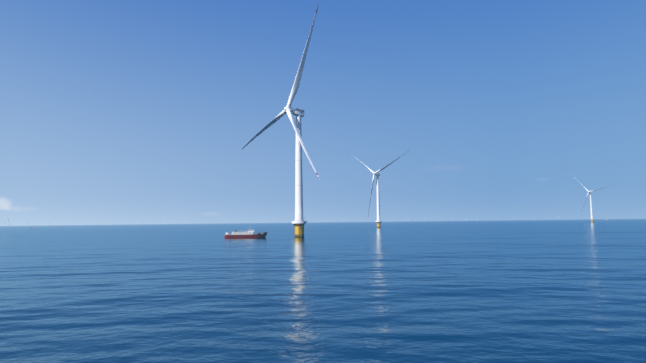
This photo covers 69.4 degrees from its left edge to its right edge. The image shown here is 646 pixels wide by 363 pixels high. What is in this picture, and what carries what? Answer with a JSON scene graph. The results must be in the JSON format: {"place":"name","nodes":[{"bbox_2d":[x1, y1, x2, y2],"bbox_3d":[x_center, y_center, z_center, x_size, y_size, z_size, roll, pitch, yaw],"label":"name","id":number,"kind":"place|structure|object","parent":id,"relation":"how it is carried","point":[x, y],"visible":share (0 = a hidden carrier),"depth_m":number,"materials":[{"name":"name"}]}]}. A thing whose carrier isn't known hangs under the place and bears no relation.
{"place":"outdoors","nodes":[
{"label":"outdoors","id":0,"kind":"place"},
{"bbox_2d":[0,219,645,362],"bbox_3d":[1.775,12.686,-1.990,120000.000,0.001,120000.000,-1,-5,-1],"label":"sea","id":1,"kind":"structure","parent":0,"point":[528,291],"depth_m":84.83,"materials":[{"name":"liquid"}]},
{"bbox_2d":[224,229,266,237],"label":"ship","id":2,"kind":"object","parent":1,"relation":"in","point":[242,234],"visible":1,"depth_m":404.49,"materials":[{"name":"white paint"}]},
{"bbox_2d":[3,216,497,225],"bbox_3d":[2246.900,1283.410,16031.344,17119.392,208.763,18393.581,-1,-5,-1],"label":"distant wind turbines","id":3,"kind":"object","parent":1,"relation":"in","point":[138,221],"visible":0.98,"depth_m":8416.31,"materials":[{"name":"white paint"}]},
{"bbox_2d":[242,4,319,236],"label":"wind turbine","id":4,"kind":"object","parent":1,"relation":"on","point":[298,222],"visible":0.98,"depth_m":407.67,"materials":[{"name":"white paint"}]},
{"bbox_2d":[351,151,407,227],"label":"wind turbine","id":5,"kind":"object","parent":1,"relation":"on","point":[377,174],"visible":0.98,"depth_m":957.00,"materials":[{"name":"white paint"}]},
{"bbox_2d":[575,178,611,222],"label":"wind turbine","id":6,"kind":"object","parent":1,"relation":"on","point":[591,212],"visible":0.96,"depth_m":1682.25,"materials":[{"name":"white paint"}]},
{"bbox_2d":[0,0,645,225],"label":"sky","id":7,"kind":"structure","parent":0,"point":[124,111],"materials":[{"name":"blue"}]}
]}

